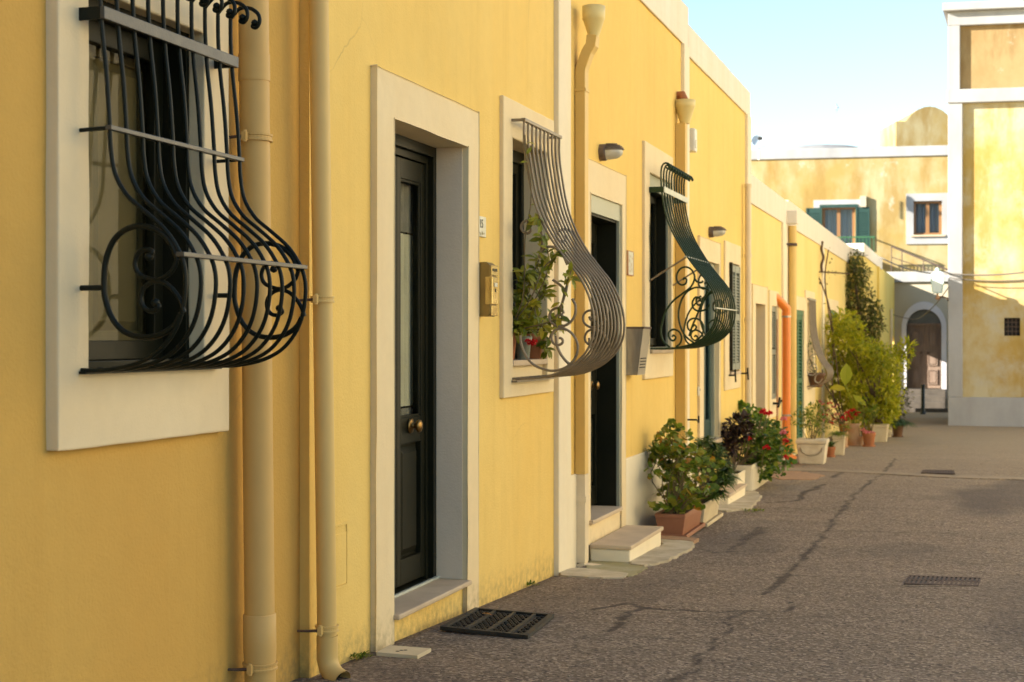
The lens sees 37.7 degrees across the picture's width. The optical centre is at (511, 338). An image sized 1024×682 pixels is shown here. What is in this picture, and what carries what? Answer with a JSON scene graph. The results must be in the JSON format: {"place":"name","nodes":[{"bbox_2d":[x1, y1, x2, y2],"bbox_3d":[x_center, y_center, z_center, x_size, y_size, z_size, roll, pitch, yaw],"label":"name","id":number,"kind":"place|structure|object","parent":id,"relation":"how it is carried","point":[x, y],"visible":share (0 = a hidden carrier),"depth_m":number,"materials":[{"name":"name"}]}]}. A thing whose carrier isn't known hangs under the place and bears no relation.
{"place":"outdoors","nodes":[
{"label":"outdoors","id":0,"kind":"place"},
{"bbox_2d":[290,412,1023,681],"bbox_3d":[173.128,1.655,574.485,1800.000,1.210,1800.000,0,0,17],"label":"street","id":1,"kind":"structure","parent":0,"point":[681,633],"depth_m":8.01,"materials":[{"name":"grey asphalt"}]},
{"bbox_2d":[0,0,299,681],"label":"house","id":2,"kind":"structure","parent":1,"relation":"on","point":[121,533],"depth_m":4.64,"materials":[{"name":"yellow paint"}]},
{"bbox_2d":[88,0,188,367],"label":"window frame","id":3,"kind":"structure","parent":2,"relation":"in","point":[103,353],"depth_m":4.92,"materials":[{"name":"black paint"}]},
{"bbox_2d":[79,0,307,373],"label":"window grille","id":4,"kind":"object","parent":2,"relation":"attached to","point":[100,12],"depth_m":4.50,"materials":[{"name":"black metal"}]},
{"bbox_2d":[228,0,277,681],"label":"downpipe","id":5,"kind":"object","parent":2,"relation":"attached to","point":[259,662],"visible":0.96,"depth_m":5.14,"materials":[{"name":"metal"}]},
{"bbox_2d":[297,0,350,680],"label":"downpipe","id":6,"kind":"object","parent":2,"relation":"attached to","point":[321,299],"visible":0.98,"depth_m":5.60,"materials":[{"name":"yellow metal"}]},
{"bbox_2d":[348,650,372,659],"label":"weeds","id":7,"kind":"object","parent":1,"relation":"on","point":[360,655],"visible":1,"depth_m":6.06,"materials":[{"name":"green plant"}]},
{"bbox_2d":[376,645,430,658],"bbox_3d":[-0.447,1.297,6.163,0.197,0.042,0.187,0,0,17],"label":"access cover","id":8,"kind":"object","parent":1,"relation":"on","point":[404,652],"visible":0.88,"depth_m":6.13,"materials":[{"name":"beige concrete"}]},
{"bbox_2d":[300,0,570,677],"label":"house","id":9,"kind":"structure","parent":1,"relation":"on","point":[452,450],"depth_m":7.36,"materials":[{"name":"yellow paint"}]},
{"bbox_2d":[394,156,395,587],"bbox_3d":[-0.630,0.156,6.817,0.045,2.025,0.464,0,0,17],"label":"door leaf","id":10,"kind":"structure","parent":9,"relation":"in","point":[395,156],"depth_m":7.02,"materials":[{"name":"green paint"}]},
{"bbox_2d":[396,156,423,587],"bbox_3d":[-0.473,0.156,7.263,0.127,2.025,0.473,0,0,17],"label":"door leaf","id":11,"kind":"structure","parent":9,"relation":"in","point":[409,174],"depth_m":7.30,"materials":[{"name":"green paint"}]},
{"bbox_2d":[479,216,485,237],"bbox_3d":[-0.161,-0.573,7.656,0.014,0.105,0.164,0,0,17],"label":"number tile","id":12,"kind":"object","parent":9,"relation":"attached to","point":[482,226],"visible":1,"depth_m":7.67,"materials":[{"name":"white ceramic"}]},
{"bbox_2d":[479,262,497,316],"bbox_3d":[-0.128,-0.250,7.622,0.098,0.276,0.107,0,0,17],"label":"letter box","id":13,"kind":"object","parent":9,"relation":"attached to","point":[488,289],"visible":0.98,"depth_m":7.58,"materials":[{"name":"brown metal"}]},
{"bbox_2d":[512,150,523,358],"bbox_3d":[-0.064,-0.492,8.529,0.070,1.239,0.734,0,0,17],"label":"window frame","id":14,"kind":"structure","parent":9,"relation":"in","point":[518,168],"depth_m":8.79,"materials":[{"name":"black paint"}]},
{"bbox_2d":[516,329,537,358],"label":"potted plant","id":15,"kind":"object","parent":9,"relation":"on","point":[528,342],"visible":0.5,"depth_m":8.41,"materials":[{"name":"green plant"}]},
{"bbox_2d":[526,308,565,358],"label":"potted plant","id":16,"kind":"object","parent":9,"relation":"on","point":[536,352],"visible":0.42,"depth_m":8.69,"materials":[{"name":"green plant"}]},
{"bbox_2d":[512,135,580,359],"bbox_3d":[0.124,-0.493,8.149,0.269,1.218,0.490,0,0,-39],"label":"potted plant","id":17,"kind":"object","parent":9,"relation":"on","point":[526,318],"visible":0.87,"depth_m":8.13,"materials":[{"name":"green plant"}]},
{"bbox_2d":[511,118,624,381],"bbox_3d":[0.319,-0.479,8.420,0.486,1.430,0.762,0,0,17],"label":"window grille","id":18,"kind":"object","parent":9,"relation":"attached to","point":[585,264],"depth_m":8.34,"materials":[{"name":"grey metal"}]},
{"bbox_2d":[440,607,553,638],"bbox_3d":[-0.056,1.314,6.952,0.489,0.048,0.743,0,0,17],"label":"metal drain grate","id":19,"kind":"object","parent":1,"relation":"on","point":[511,623],"visible":1,"depth_m":6.92,"materials":[{"name":"black dark cast iron"}]},
{"bbox_2d":[525,579,539,584],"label":"weeds","id":20,"kind":"object","parent":1,"relation":"on","point":[532,583],"visible":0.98,"depth_m":8.48,"materials":[{"name":"green plant"}]},
{"bbox_2d":[559,568,627,578],"bbox_3d":[0.486,1.445,9.047,0.464,0.089,0.451,0,0,17],"label":"concrete apron","id":21,"kind":"object","parent":1,"relation":"on","point":[587,573],"visible":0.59,"depth_m":8.98,"materials":[{"name":"beige concrete"}]},
{"bbox_2d":[586,560,647,576],"bbox_3d":[0.659,1.464,9.519,0.384,0.111,1.260,0,0,1],"label":"concrete apron","id":22,"kind":"object","parent":1,"relation":"on","point":[629,569],"visible":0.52,"depth_m":9.38,"materials":[{"name":"beige concrete"}]},
{"bbox_2d":[590,525,663,561],"bbox_3d":[0.791,1.570,10.217,0.279,0.468,1.063,0,0,17],"label":"doorstep","id":23,"kind":"object","parent":1,"relation":"on","point":[626,543],"visible":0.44,"depth_m":9.93,"materials":[{"name":"stone"}]},
{"bbox_2d":[571,0,699,567],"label":"house","id":24,"kind":"structure","parent":1,"relation":"on","point":[639,75],"depth_m":11.07,"materials":[{"name":"yellow paint"}]},
{"bbox_2d":[574,4,604,567],"bbox_3d":[0.498,-0.306,9.515,0.188,3.600,0.147,0,0,17],"label":"downpipe","id":25,"kind":"object","parent":24,"relation":"attached to","point":[593,17],"visible":0.9,"depth_m":9.49,"materials":[{"name":"yellow metal"}]},
{"bbox_2d":[591,222,599,505],"bbox_3d":[0.578,0.176,10.585,0.106,1.997,0.249,0,0,17],"label":"door leaf","id":26,"kind":"structure","parent":24,"relation":"in","point":[595,384],"depth_m":10.66,"materials":[{"name":"black paint"}]},
{"bbox_2d":[598,143,623,160],"bbox_3d":[0.678,-1.262,10.139,0.168,0.115,0.115,0,0,17],"label":"wall lamp","id":27,"kind":"object","parent":24,"relation":"attached to","point":[608,151],"visible":1,"depth_m":10.10,"materials":[{"name":"grey metal"}]},
{"bbox_2d":[627,250,633,275],"bbox_3d":[0.870,-0.554,11.027,0.014,0.182,0.186,0,0,17],"label":"wall plaque","id":28,"kind":"object","parent":24,"relation":"attached to","point":[630,263],"depth_m":11.01,"materials":[{"name":"white ceramic"}]},
{"bbox_2d":[626,327,651,374],"bbox_3d":[0.915,0.088,10.936,0.157,0.349,0.266,0,0,17],"label":"letter box","id":29,"kind":"object","parent":24,"relation":"attached to","point":[637,341],"visible":0.94,"depth_m":10.82,"materials":[{"name":"metal"}]},
{"bbox_2d":[650,174,667,347],"bbox_3d":[1.110,-0.603,12.069,0.126,1.378,0.876,0,0,17],"label":"window frame","id":30,"kind":"structure","parent":24,"relation":"in","point":[659,225],"depth_m":12.46,"materials":[{"name":"black paint"}]},
{"bbox_2d":[675,91,695,488],"bbox_3d":[1.463,-0.301,12.770,0.198,3.627,0.180,0,0,17],"label":"downpipe","id":31,"kind":"object","parent":24,"relation":"attached to","point":[684,105],"visible":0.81,"depth_m":12.73,"materials":[{"name":"yellow metal"}]},
{"bbox_2d":[649,162,736,349],"bbox_3d":[1.442,-0.638,11.987,0.556,1.446,0.998,0,0,17],"label":"window grille","id":32,"kind":"object","parent":24,"relation":"attached to","point":[699,261],"depth_m":11.85,"materials":[{"name":"metal"}]},
{"bbox_2d":[629,539,694,566],"bbox_3d":[1.018,1.483,10.201,0.317,0.111,1.543,0,0,17],"label":"concrete apron","id":33,"kind":"object","parent":1,"relation":"on","point":[666,550],"visible":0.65,"depth_m":10.16,"materials":[{"name":"beige concrete"}]},
{"bbox_2d":[661,535,698,543],"bbox_3d":[1.215,1.500,11.014,0.347,0.083,0.223,0,0,30],"label":"paving strip","id":34,"kind":"object","parent":1,"relation":"on","point":[695,540],"visible":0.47,"depth_m":10.97,"materials":[{"name":"stone"}]},
{"bbox_2d":[644,418,725,536],"bbox_3d":[1.288,1.046,11.493,0.698,0.873,0.987,0,0,17],"label":"potted plant","id":35,"kind":"object","parent":34,"relation":"on","point":[679,514],"visible":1,"depth_m":11.29,"materials":[{"name":"green plant"}]},
{"bbox_2d":[688,435,739,526],"bbox_3d":[1.669,1.147,12.315,0.513,0.704,0.824,0,0,17],"label":"potted plant","id":36,"kind":"object","parent":1,"relation":"on","point":[710,514],"visible":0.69,"depth_m":12.17,"materials":[{"name":"green plant"}]},
{"bbox_2d":[688,25,751,486],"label":"house","id":37,"kind":"structure","parent":1,"relation":"on","point":[720,159],"depth_m":14.84,"materials":[{"name":"yellow paint"}]},
{"bbox_2d":[690,128,696,152],"bbox_3d":[1.603,-1.761,13.322,0.075,0.204,0.123,0,0,17],"label":"alarm box","id":38,"kind":"object","parent":37,"relation":"attached to","point":[693,140],"visible":0.74,"depth_m":13.26,"materials":[{"name":"beige plastic"}]},
{"bbox_2d":[704,280,710,437],"bbox_3d":[1.885,0.176,14.622,0.045,1.564,0.388,0,0,17],"label":"door leaf","id":39,"kind":"structure","parent":37,"relation":"in","point":[707,314],"depth_m":14.74,"materials":[{"name":"green paint"}]},
{"bbox_2d":[708,226,726,237],"bbox_3d":[1.975,-1.025,14.381,0.168,0.106,0.105,0,0,17],"label":"wall lamp","id":40,"kind":"object","parent":37,"relation":"attached to","point":[715,231],"visible":1,"depth_m":14.35,"materials":[{"name":"grey metal"}]},
{"bbox_2d":[744,184,751,406],"bbox_3d":[2.594,-0.406,16.489,0.084,2.592,0.084,0,0,17],"label":"downpipe","id":41,"kind":"object","parent":37,"relation":"attached to","point":[747,257],"visible":0.92,"depth_m":16.46,"materials":[{"name":"yellow metal"}]},
{"bbox_2d":[751,134,765,159],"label":"satellite dish","id":42,"kind":"object","parent":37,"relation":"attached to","point":[758,141],"visible":1,"depth_m":50.45,"materials":[{"name":"white metal"}]},
{"bbox_2d":[719,483,746,504],"bbox_3d":[2.028,1.615,14.291,0.262,0.377,1.123,0,0,17],"label":"doorstep","id":43,"kind":"object","parent":1,"relation":"on","point":[738,492],"visible":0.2,"depth_m":14.19,"materials":[{"name":"stone"}]},
{"bbox_2d":[720,409,755,483],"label":"potted plant","id":44,"kind":"object","parent":1,"relation":"on","point":[735,432],"visible":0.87,"depth_m":14.91,"materials":[{"name":"brown plant"}]},
{"bbox_2d":[718,490,761,511],"bbox_3d":[2.196,1.563,14.255,0.374,0.111,2.268,0,0,17],"label":"concrete apron","id":45,"kind":"object","parent":1,"relation":"on","point":[748,500],"visible":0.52,"depth_m":13.84,"materials":[{"name":"beige concrete"}]},
{"bbox_2d":[744,508,764,512],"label":"weeds","id":46,"kind":"object","parent":1,"relation":"on","point":[755,509],"visible":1,"depth_m":13.24,"materials":[{"name":"green plant"}]},
{"bbox_2d":[731,399,796,490],"bbox_3d":[2.578,1.100,15.741,0.824,0.912,1.412,0,0,10],"label":"potted plant","id":47,"kind":"object","parent":1,"relation":"on","point":[757,464],"visible":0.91,"depth_m":15.54,"materials":[{"name":"green plant"}]},
{"bbox_2d":[751,175,787,463],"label":"house","id":48,"kind":"structure","parent":1,"relation":"on","point":[769,250],"depth_m":18.45,"materials":[{"name":"yellow paint"}]},
{"bbox_2d":[777,294,796,463],"bbox_3d":[3.496,0.515,19.373,0.411,2.227,0.160,0,0,-27],"label":"downpipe","id":49,"kind":"object","parent":48,"relation":"attached to","point":[783,306],"visible":0.69,"depth_m":19.38,"materials":[{"name":"orange plastic"}]},
{"bbox_2d":[786,210,797,452],"bbox_3d":[3.764,-0.097,20.265,0.171,3.273,0.335,0,0,17],"label":"downpipe","id":50,"kind":"object","parent":48,"relation":"attached to","point":[792,218],"visible":0.91,"depth_m":20.30,"materials":[{"name":"yellow metal"}]},
{"bbox_2d":[772,471,824,479],"bbox_3d":[3.294,1.620,17.455,0.664,0.088,1.312,0,0,17],"label":"paving strip","id":51,"kind":"object","parent":1,"relation":"on","point":[795,475],"visible":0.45,"depth_m":17.26,"materials":[{"name":"ceramic"}]},
{"bbox_2d":[791,400,830,464],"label":"potted plant","id":52,"kind":"object","parent":1,"relation":"on","point":[812,449],"visible":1,"depth_m":19.39,"materials":[{"name":"green plant"}]},
{"bbox_2d":[786,200,848,455],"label":"house","id":53,"kind":"structure","parent":1,"relation":"on","point":[812,233],"depth_m":24.22,"materials":[{"name":"yellow paint"}]},
{"bbox_2d":[797,315,797,438],"bbox_3d":[4.059,0.620,21.570,0.050,1.930,0.574,0,0,17],"label":"louvred door","id":54,"kind":"structure","parent":53,"relation":"in","point":[797,315],"depth_m":21.75,"materials":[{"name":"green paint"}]},
{"bbox_2d":[798,315,801,437],"bbox_3d":[4.228,0.620,22.125,0.050,1.930,0.575,0,0,17],"label":"louvred door","id":55,"kind":"structure","parent":53,"relation":"in","point":[799,316],"depth_m":22.29,"materials":[{"name":"green paint"}]},
{"bbox_2d":[807,336,825,386],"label":"potted plant","id":56,"kind":"object","parent":53,"relation":"on","point":[819,376],"visible":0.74,"depth_m":23.10,"materials":[{"name":"green plant"}]},
{"bbox_2d":[807,298,833,386],"bbox_3d":[4.775,0.058,23.253,0.335,1.362,1.018,0,0,17],"label":"window grille","id":57,"kind":"object","parent":53,"relation":"attached to","point":[815,338],"depth_m":23.13,"materials":[{"name":"grey metal"}]},
{"bbox_2d":[820,241,824,270],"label":"dry creeper","id":58,"kind":"object","parent":53,"relation":"hanging from","point":[823,257],"visible":1,"depth_m":24.98,"materials":[{"name":"brown plant"}]},
{"bbox_2d":[827,441,837,456],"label":"potted plant","id":59,"kind":"object","parent":1,"relation":"on","point":[831,450],"visible":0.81,"depth_m":20.77,"materials":[{"name":"orange plant"}]},
{"bbox_2d":[818,247,849,431],"bbox_3d":[5.214,0.092,24.657,0.725,3.214,0.588,0,0,17],"label":"potted plant","id":60,"kind":"object","parent":1,"relation":"on","point":[839,420],"visible":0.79,"depth_m":24.72,"materials":[{"name":"green plant"}]},
{"bbox_2d":[826,431,850,454],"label":"potted plant","id":61,"kind":"object","parent":1,"relation":"on","point":[840,443],"visible":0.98,"depth_m":21.20,"materials":[{"name":"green plant"}]},
{"bbox_2d":[839,421,850,446],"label":"potted plant","id":62,"kind":"object","parent":1,"relation":"on","point":[846,438],"visible":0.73,"depth_m":23.17,"materials":[{"name":"green plant"}]},
{"bbox_2d":[830,363,865,445],"bbox_3d":[5.289,1.035,23.623,0.510,1.304,0.321,0,0,-7],"label":"potted plant","id":63,"kind":"object","parent":1,"relation":"on","point":[846,374],"visible":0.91,"depth_m":23.62,"materials":[{"name":"green plant"}]},
{"bbox_2d":[751,145,947,271],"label":"apartment house","id":64,"kind":"structure","parent":1,"relation":"on","point":[879,201],"depth_m":51.81,"materials":[{"name":"yellow paint"}]},
{"bbox_2d":[786,144,855,148],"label":"roof vault","id":65,"kind":"object","parent":64,"relation":"on","point":[822,146],"visible":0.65,"depth_m":53.38,"materials":[{"name":"white paint"}]},
{"bbox_2d":[822,208,854,242],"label":"balcony door","id":66,"kind":"structure","parent":64,"relation":"in","point":[840,222],"depth_m":52.31,"materials":[{"name":"brown"}]},
{"bbox_2d":[879,106,947,146],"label":"roof gable","id":67,"kind":"structure","parent":64,"relation":"on","point":[926,126],"depth_m":54.00,"materials":[{"name":"yellow paint"}]},
{"bbox_2d":[914,201,941,234],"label":"window","id":68,"kind":"structure","parent":64,"relation":"in","point":[927,214],"depth_m":51.73,"materials":[{"name":"brown"}]},
{"bbox_2d":[858,426,867,445],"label":"potted plant","id":69,"kind":"object","parent":1,"relation":"on","point":[860,440],"visible":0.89,"depth_m":23.55,"materials":[{"name":"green plant"}]},
{"bbox_2d":[857,396,878,446],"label":"potted plant","id":70,"kind":"object","parent":1,"relation":"on","point":[868,437],"visible":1,"depth_m":23.34,"materials":[{"name":"green plant"}]},
{"bbox_2d":[846,243,893,422],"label":"house","id":71,"kind":"structure","parent":1,"relation":"on","point":[882,280],"depth_m":36.21,"materials":[{"name":"yellow paint"}]},
{"bbox_2d":[845,248,888,381],"bbox_3d":[7.049,-0.022,30.317,1.143,3.605,1.178,0,0,17],"label":"climbing vine","id":72,"kind":"object","parent":71,"relation":"attached to","point":[855,284],"visible":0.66,"depth_m":30.15,"materials":[{"name":"green plant"}]},
{"bbox_2d":[893,287,948,319],"bbox_3d":[10.294,-0.813,37.031,0.595,0.559,11.382,0,0,9],"label":"cable","id":73,"kind":"object","parent":71,"relation":"attached to","point":[926,312],"visible":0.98,"depth_m":37.93,"materials":[{"name":"brown plastic"}]},
{"bbox_2d":[880,257,1023,275],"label":"cable","id":74,"kind":"object","parent":71,"relation":"attached to","point":[955,273],"visible":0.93,"depth_m":31.37,"materials":[{"name":"brown plastic"}]},
{"bbox_2d":[823,306,918,441],"bbox_3d":[5.999,0.576,25.302,1.693,2.250,2.441,0,0,17],"label":"potted plant","id":75,"kind":"object","parent":1,"relation":"on","point":[855,347],"visible":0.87,"depth_m":24.76,"materials":[{"name":"green plant"}]},
{"bbox_2d":[888,415,896,436],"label":"potted plant","id":76,"kind":"object","parent":1,"relation":"on","point":[889,432],"visible":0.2,"depth_m":26.14,"materials":[{"name":"white plant"}]},
{"bbox_2d":[776,467,1023,480],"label":"paving strip","id":77,"kind":"object","parent":1,"relation":"on","point":[911,474],"visible":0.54,"depth_m":17.68,"materials":[{"name":"grey concrete"}]},
{"bbox_2d":[892,381,914,418],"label":"shrub","id":78,"kind":"object","parent":1,"relation":"on","point":[907,405],"visible":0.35,"depth_m":34.24,"materials":[{"name":"green plant"}]},
{"bbox_2d":[891,418,918,436],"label":"potted plant","id":79,"kind":"object","parent":1,"relation":"on","point":[900,424],"visible":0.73,"depth_m":26.16,"materials":[{"name":"green plant"}]},
{"bbox_2d":[887,271,947,407],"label":"arched house","id":80,"kind":"structure","parent":1,"relation":"on","point":[914,296],"depth_m":43.16,"materials":[{"name":"white paint"}]},
{"bbox_2d":[908,326,923,387],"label":"door leaf","id":81,"kind":"structure","parent":80,"relation":"in","point":[916,370],"depth_m":43.33,"materials":[{"name":"brown wood"}]},
{"bbox_2d":[891,246,947,271],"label":"stair railing","id":82,"kind":"object","parent":80,"relation":"on","point":[901,260],"visible":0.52,"depth_m":48.31,"materials":[{"name":"metal"}]},
{"bbox_2d":[924,326,940,387],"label":"door leaf","id":83,"kind":"structure","parent":80,"relation":"in","point":[932,334],"depth_m":43.20,"materials":[{"name":"brown wood"}]},
{"bbox_2d":[920,384,925,413],"bbox_3d":[10.907,1.606,39.808,0.150,0.796,0.150,0,0,17],"label":"bollard","id":84,"kind":"object","parent":1,"relation":"on","point":[922,399],"visible":1,"depth_m":39.77,"materials":[{"name":"black metal"}]},
{"bbox_2d":[902,408,947,411],"bbox_3d":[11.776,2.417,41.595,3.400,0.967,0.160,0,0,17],"label":"kerb","id":85,"kind":"structure","parent":1,"relation":"on","point":[929,409],"depth_m":41.58,"materials":[{"name":"grey stone"}]},
{"bbox_2d":[921,470,954,473],"bbox_3d":[5.134,1.602,18.058,0.388,0.019,0.594,0,0,17],"label":"drain grate","id":86,"kind":"object","parent":1,"relation":"on","point":[938,471],"visible":1,"depth_m":17.94,"materials":[{"name":"black metal"}]},
{"bbox_2d":[904,575,980,585],"bbox_3d":[2.542,1.428,8.838,0.430,0.032,0.499,0,0,17],"label":"drain grate","id":87,"kind":"object","parent":1,"relation":"on","point":[918,580],"visible":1,"depth_m":8.84,"materials":[{"name":"black metal"}]},
{"bbox_2d":[943,0,1023,426],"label":"tower house","id":88,"kind":"structure","parent":1,"relation":"on","point":[985,96],"depth_m":31.44,"materials":[{"name":"weathered yellow stucco"},{"name":"white plaster"}]},
{"bbox_2d":[930,268,948,300],"bbox_3d":[8.894,-1.129,31.209,0.366,0.676,0.756,0,0,17],"label":"street lantern","id":89,"kind":"object","parent":88,"relation":"attached to","point":[937,276],"visible":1,"depth_m":30.91,"materials":[{"name":"white glass"}]},
{"bbox_2d":[949,277,1023,280],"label":"cable","id":90,"kind":"object","parent":88,"relation":"attached to","point":[986,280],"visible":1,"depth_m":31.29,"materials":[{"name":"brown plastic"}]},
{"bbox_2d":[1004,318,1019,335],"bbox_3d":[10.505,-0.250,31.472,0.345,0.375,0.190,0,0,11],"label":"barred window","id":91,"kind":"structure","parent":88,"relation":"in","point":[1011,325],"depth_m":31.53,"materials":[{"name":"black metal"}]},
{"bbox_2d":[365,450,1022,681],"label":"grit","id":92,"kind":"object","parent":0,"point":[697,566],"visible":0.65,"depth_m":8.23,"materials":[{"name":"grey gravel"}]},
{"bbox_2d":[682,0,995,149],"label":"sky","id":93,"kind":"structure","parent":0,"point":[881,62],"materials":[{"name":"blue"}]}
]}

